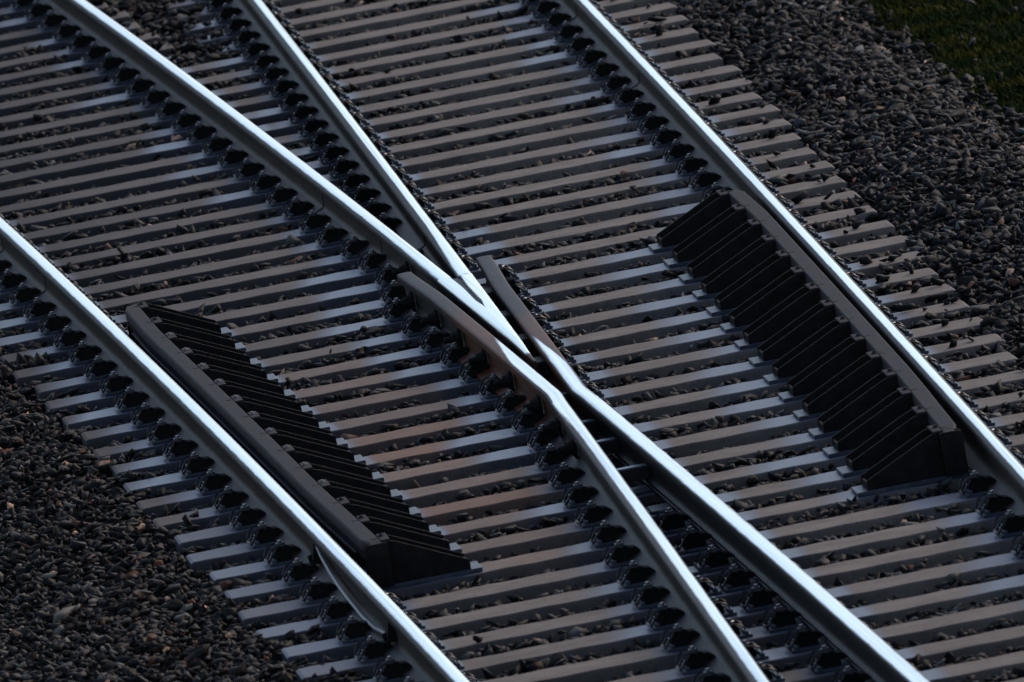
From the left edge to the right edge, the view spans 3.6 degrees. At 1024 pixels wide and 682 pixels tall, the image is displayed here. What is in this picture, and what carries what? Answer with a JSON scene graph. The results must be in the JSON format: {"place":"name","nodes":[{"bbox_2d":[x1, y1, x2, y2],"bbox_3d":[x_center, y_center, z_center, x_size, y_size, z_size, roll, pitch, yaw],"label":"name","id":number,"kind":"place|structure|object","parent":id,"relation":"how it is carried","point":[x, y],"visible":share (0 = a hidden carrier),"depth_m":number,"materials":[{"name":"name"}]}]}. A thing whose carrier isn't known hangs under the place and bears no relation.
{"place":"outdoors","nodes":[
{"label":"outdoors","id":0,"kind":"place"},
{"bbox_2d":[0,0,1023,681],"bbox_3d":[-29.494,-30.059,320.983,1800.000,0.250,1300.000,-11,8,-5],"label":"ground","id":1,"kind":"structure","parent":0,"point":[176,572],"depth_m":73.52,"materials":[{"name":"grey gravel"}]},
{"bbox_2d":[0,0,12,8],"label":"sleeper","id":2,"kind":"object","parent":1,"relation":"on","point":[4,3],"visible":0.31,"depth_m":91.15,"materials":[{"name":"concrete"}]},
{"bbox_2d":[0,0,90,21],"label":"sleeper","id":3,"kind":"object","parent":1,"relation":"on","point":[16,9],"visible":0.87,"depth_m":90.61,"materials":[{"name":"wood"}]},
{"bbox_2d":[0,0,108,34],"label":"sleeper","id":4,"kind":"object","parent":1,"relation":"on","point":[35,12],"visible":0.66,"depth_m":90.04,"materials":[{"name":"wood"}]},
{"bbox_2d":[0,10,131,47],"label":"sleeper","id":5,"kind":"object","parent":1,"relation":"on","point":[51,20],"visible":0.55,"depth_m":89.42,"materials":[{"name":"wood"}]},
{"bbox_2d":[0,21,140,59],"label":"sleeper","id":6,"kind":"object","parent":1,"relation":"on","point":[62,35],"visible":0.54,"depth_m":88.86,"materials":[{"name":"wood"}]},
{"bbox_2d":[0,31,160,74],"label":"sleeper","id":7,"kind":"object","parent":1,"relation":"on","point":[77,45],"visible":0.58,"depth_m":88.27,"materials":[{"name":"wood"}]},
{"bbox_2d":[0,53,176,102],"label":"sleeper","id":8,"kind":"object","parent":1,"relation":"on","point":[108,64],"visible":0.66,"depth_m":87.07,"materials":[{"name":"wood"}]},
{"bbox_2d":[0,42,177,86],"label":"sleeper","id":9,"kind":"object","parent":1,"relation":"on","point":[93,52],"visible":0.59,"depth_m":87.67,"materials":[{"name":"concrete"}]},
{"bbox_2d":[166,0,210,16],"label":"sleeper","id":10,"kind":"object","parent":1,"relation":"on","point":[186,5],"visible":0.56,"depth_m":89.48,"materials":[{"name":"concrete"}]},
{"bbox_2d":[177,0,311,33],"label":"sleeper","id":11,"kind":"object","parent":1,"relation":"on","point":[211,6],"visible":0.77,"depth_m":88.91,"materials":[{"name":"concrete"}]},
{"bbox_2d":[0,0,538,116],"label":"sleeper","id":12,"kind":"object","parent":1,"relation":"on","point":[123,74],"visible":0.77,"depth_m":86.57,"materials":[{"name":"concrete"}]},
{"bbox_2d":[32,0,385,257],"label":"running rail","id":13,"kind":"object","parent":12,"relation":"on","point":[323,195],"visible":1,"depth_m":83.21,"materials":[{"name":"metal"}]},
{"bbox_2d":[227,0,428,254],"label":"running rail","id":14,"kind":"object","parent":12,"relation":"on","point":[406,208],"visible":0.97,"depth_m":82.43,"materials":[{"name":"metal"}]},
{"bbox_2d":[183,0,362,50],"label":"sleeper","id":15,"kind":"object","parent":1,"relation":"on","point":[224,12],"visible":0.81,"depth_m":88.34,"materials":[{"name":"concrete"}]},
{"bbox_2d":[196,0,425,56],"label":"sleeper","id":16,"kind":"object","parent":1,"relation":"on","point":[234,24],"visible":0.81,"depth_m":87.77,"materials":[{"name":"concrete"}]},
{"bbox_2d":[0,0,661,128],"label":"sleeper","id":17,"kind":"object","parent":1,"relation":"on","point":[138,86],"visible":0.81,"depth_m":86.00,"materials":[{"name":"concrete"}]},
{"bbox_2d":[0,2,676,145],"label":"sleeper","id":18,"kind":"object","parent":1,"relation":"on","point":[153,99],"visible":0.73,"depth_m":85.41,"materials":[{"name":"concrete"}]},
{"bbox_2d":[0,15,688,155],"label":"sleeper","id":19,"kind":"object","parent":1,"relation":"on","point":[168,109],"visible":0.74,"depth_m":84.82,"materials":[{"name":"concrete"}]},
{"bbox_2d":[0,28,699,172],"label":"sleeper","id":20,"kind":"object","parent":1,"relation":"on","point":[183,121],"visible":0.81,"depth_m":84.22,"materials":[{"name":"concrete"}]},
{"bbox_2d":[0,39,715,190],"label":"sleeper","id":21,"kind":"object","parent":1,"relation":"on","point":[198,134],"visible":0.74,"depth_m":83.62,"materials":[{"name":"concrete"}]},
{"bbox_2d":[0,53,723,206],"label":"sleeper","id":22,"kind":"object","parent":1,"relation":"on","point":[215,145],"visible":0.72,"depth_m":83.03,"materials":[{"name":"concrete"}]},
{"bbox_2d":[206,0,519,57],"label":"sleeper","id":23,"kind":"object","parent":1,"relation":"on","point":[245,35],"visible":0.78,"depth_m":87.19,"materials":[{"name":"concrete"}]},
{"bbox_2d":[0,65,742,217],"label":"sleeper","id":24,"kind":"object","parent":1,"relation":"on","point":[231,158],"visible":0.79,"depth_m":82.43,"materials":[{"name":"concrete"}]},
{"bbox_2d":[0,78,755,230],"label":"sleeper","id":25,"kind":"object","parent":1,"relation":"on","point":[248,170],"visible":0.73,"depth_m":81.84,"materials":[{"name":"concrete"}]},
{"bbox_2d":[10,92,762,245],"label":"sleeper","id":26,"kind":"object","parent":1,"relation":"on","point":[263,184],"visible":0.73,"depth_m":81.25,"materials":[{"name":"concrete"}]},
{"bbox_2d":[0,118,792,276],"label":"sleeper","id":27,"kind":"object","parent":1,"relation":"on","point":[296,209],"visible":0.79,"depth_m":80.07,"materials":[{"name":"concrete"}]},
{"bbox_2d":[0,133,803,300],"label":"sleeper","id":28,"kind":"object","parent":1,"relation":"on","point":[314,222],"visible":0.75,"depth_m":79.46,"materials":[{"name":"concrete"}]},
{"bbox_2d":[25,104,780,257],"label":"sleeper","id":29,"kind":"object","parent":1,"relation":"on","point":[280,195],"visible":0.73,"depth_m":80.66,"materials":[{"name":"concrete"}]},
{"bbox_2d":[0,147,816,317],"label":"sleeper","id":30,"kind":"object","parent":1,"relation":"on","point":[329,241],"visible":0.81,"depth_m":78.87,"materials":[{"name":"concrete"}]},
{"bbox_2d":[0,161,834,330],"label":"sleeper","id":31,"kind":"object","parent":1,"relation":"on","point":[38,309],"visible":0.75,"depth_m":78.28,"materials":[{"name":"concrete"}]},
{"bbox_2d":[0,176,846,353],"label":"sleeper","id":32,"kind":"object","parent":1,"relation":"on","point":[51,326],"visible":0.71,"depth_m":77.68,"materials":[{"name":"concrete"}]},
{"bbox_2d":[0,191,859,367],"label":"sleeper","id":33,"kind":"object","parent":1,"relation":"on","point":[68,338],"visible":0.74,"depth_m":77.08,"materials":[{"name":"concrete"}]},
{"bbox_2d":[13,205,877,399],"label":"sleeper","id":34,"kind":"object","parent":1,"relation":"on","point":[79,358],"visible":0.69,"depth_m":76.49,"materials":[{"name":"concrete"}]},
{"bbox_2d":[35,220,895,414],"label":"sleeper","id":35,"kind":"object","parent":1,"relation":"on","point":[99,369],"visible":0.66,"depth_m":75.90,"materials":[{"name":"concrete"}]},
{"bbox_2d":[648,188,970,496],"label":"check rail","id":36,"kind":"object","parent":35,"relation":"on","point":[855,384],"visible":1,"depth_m":71.83,"materials":[{"name":"metal"}]},
{"bbox_2d":[45,235,908,430],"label":"sleeper","id":37,"kind":"object","parent":1,"relation":"on","point":[114,384],"visible":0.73,"depth_m":75.31,"materials":[{"name":"wood"}]},
{"bbox_2d":[62,251,923,445],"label":"sleeper","id":38,"kind":"object","parent":1,"relation":"on","point":[130,400],"visible":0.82,"depth_m":74.71,"materials":[{"name":"wood"}]},
{"bbox_2d":[81,268,938,462],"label":"sleeper","id":39,"kind":"object","parent":1,"relation":"on","point":[146,416],"visible":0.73,"depth_m":74.12,"materials":[{"name":"wood"}]},
{"bbox_2d":[0,0,1023,681],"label":"ballast","id":40,"kind":"structure","parent":1,"relation":"on","point":[854,62],"depth_m":75.12,"materials":[{"name":"gravel"}]},
{"bbox_2d":[93,284,954,480],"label":"sleeper","id":41,"kind":"object","parent":1,"relation":"on","point":[163,432],"visible":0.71,"depth_m":73.53,"materials":[{"name":"wood"}]},
{"bbox_2d":[111,300,970,489],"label":"sleeper","id":42,"kind":"object","parent":1,"relation":"on","point":[178,448],"visible":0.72,"depth_m":72.94,"materials":[{"name":"wood"}]},
{"bbox_2d":[123,317,989,504],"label":"sleeper","id":43,"kind":"object","parent":1,"relation":"on","point":[195,465],"visible":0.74,"depth_m":72.35,"materials":[{"name":"wood"}]},
{"bbox_2d":[136,333,1006,533],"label":"sleeper","id":44,"kind":"object","parent":1,"relation":"on","point":[210,485],"visible":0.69,"depth_m":71.75,"materials":[{"name":"wood"}]},
{"bbox_2d":[372,217,928,681],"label":"rail crossing","id":45,"kind":"object","parent":44,"relation":"on","point":[494,325],"visible":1,"depth_m":69.56,"materials":[{"name":"metal"}]},
{"bbox_2d":[152,351,1017,550],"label":"sleeper","id":46,"kind":"object","parent":1,"relation":"on","point":[228,500],"visible":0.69,"depth_m":71.16,"materials":[{"name":"wood"}]},
{"bbox_2d":[174,370,1023,561],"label":"sleeper","id":47,"kind":"object","parent":1,"relation":"on","point":[245,517],"visible":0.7,"depth_m":70.57,"materials":[{"name":"wood"}]},
{"bbox_2d":[186,390,1023,587],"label":"sleeper","id":48,"kind":"object","parent":1,"relation":"on","point":[263,535],"visible":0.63,"depth_m":69.96,"materials":[{"name":"wood"}]},
{"bbox_2d":[209,408,1023,598],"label":"sleeper","id":49,"kind":"object","parent":1,"relation":"on","point":[281,553],"visible":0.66,"depth_m":69.38,"materials":[{"name":"wood"}]},
{"bbox_2d":[224,427,1023,617],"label":"sleeper","id":50,"kind":"object","parent":1,"relation":"on","point":[296,575],"visible":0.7,"depth_m":68.78,"materials":[{"name":"wood"}]},
{"bbox_2d":[125,302,482,589],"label":"check rail","id":51,"kind":"object","parent":50,"relation":"on","point":[373,525],"visible":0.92,"depth_m":71.44,"materials":[{"name":"metal"}]},
{"bbox_2d":[237,445,1023,631],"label":"sleeper","id":52,"kind":"object","parent":1,"relation":"on","point":[605,534],"visible":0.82,"depth_m":68.18,"materials":[{"name":"concrete"}]},
{"bbox_2d":[255,465,1023,661],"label":"sleeper","id":53,"kind":"object","parent":1,"relation":"on","point":[691,540],"visible":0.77,"depth_m":67.61,"materials":[{"name":"concrete"}]},
{"bbox_2d":[281,490,1013,681],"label":"sleeper","id":54,"kind":"object","parent":1,"relation":"on","point":[712,563],"visible":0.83,"depth_m":67.02,"materials":[{"name":"concrete"}]},
{"bbox_2d":[296,510,1023,681],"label":"sleeper","id":55,"kind":"object","parent":1,"relation":"on","point":[736,581],"visible":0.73,"depth_m":66.43,"materials":[{"name":"concrete"}]},
{"bbox_2d":[358,533,1023,681],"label":"sleeper","id":56,"kind":"object","parent":1,"relation":"on","point":[755,603],"visible":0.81,"depth_m":65.84,"materials":[{"name":"concrete"}]},
{"bbox_2d":[398,575,1023,681],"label":"sleeper","id":57,"kind":"object","parent":1,"relation":"on","point":[779,623],"visible":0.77,"depth_m":65.25,"materials":[{"name":"concrete"}]},
{"bbox_2d":[610,600,1023,681],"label":"sleeper","id":58,"kind":"object","parent":1,"relation":"on","point":[802,643],"visible":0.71,"depth_m":64.67,"materials":[{"name":"concrete"}]},
{"bbox_2d":[692,625,1023,681],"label":"sleeper","id":59,"kind":"object","parent":1,"relation":"on","point":[825,664],"visible":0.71,"depth_m":64.09,"materials":[{"name":"concrete"}]},
{"bbox_2d":[831,651,1023,681],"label":"sleeper","id":60,"kind":"object","parent":1,"relation":"on","point":[980,670],"visible":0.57,"depth_m":63.52,"materials":[{"name":"concrete"}]},
{"bbox_2d":[1005,678,1023,681],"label":"sleeper","id":61,"kind":"object","parent":1,"relation":"on","point":[1019,680],"visible":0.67,"depth_m":63.10,"materials":[{"name":"concrete"}]},
{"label":"sleeper","id":62,"kind":"object","parent":1,"relation":"on","visible":0},
{"bbox_2d":[548,0,1023,530],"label":"running rail","id":63,"kind":"object","parent":62,"relation":"on","point":[988,452],"visible":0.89,"depth_m":75.78,"materials":[{"name":"metal"}]},
{"bbox_2d":[842,0,1023,142],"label":"grass","id":64,"kind":"structure","parent":0,"point":[1011,85],"depth_m":84.95,"materials":[{"name":"green plant"}]},
{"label":"sleeper","id":65,"kind":"object","parent":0,"visible":0},
{"bbox_2d":[0,217,468,681],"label":"running rail","id":66,"kind":"object","parent":65,"relation":"on","point":[421,653],"visible":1,"depth_m":71.61,"materials":[{"name":"metal"}]},
{"bbox_2d":[307,542,396,642],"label":"bonding cable","id":67,"kind":"object","parent":66,"relation":"attached to","point":[315,557],"visible":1,"depth_m":67.51,"materials":[{"name":"metal"}]}
]}

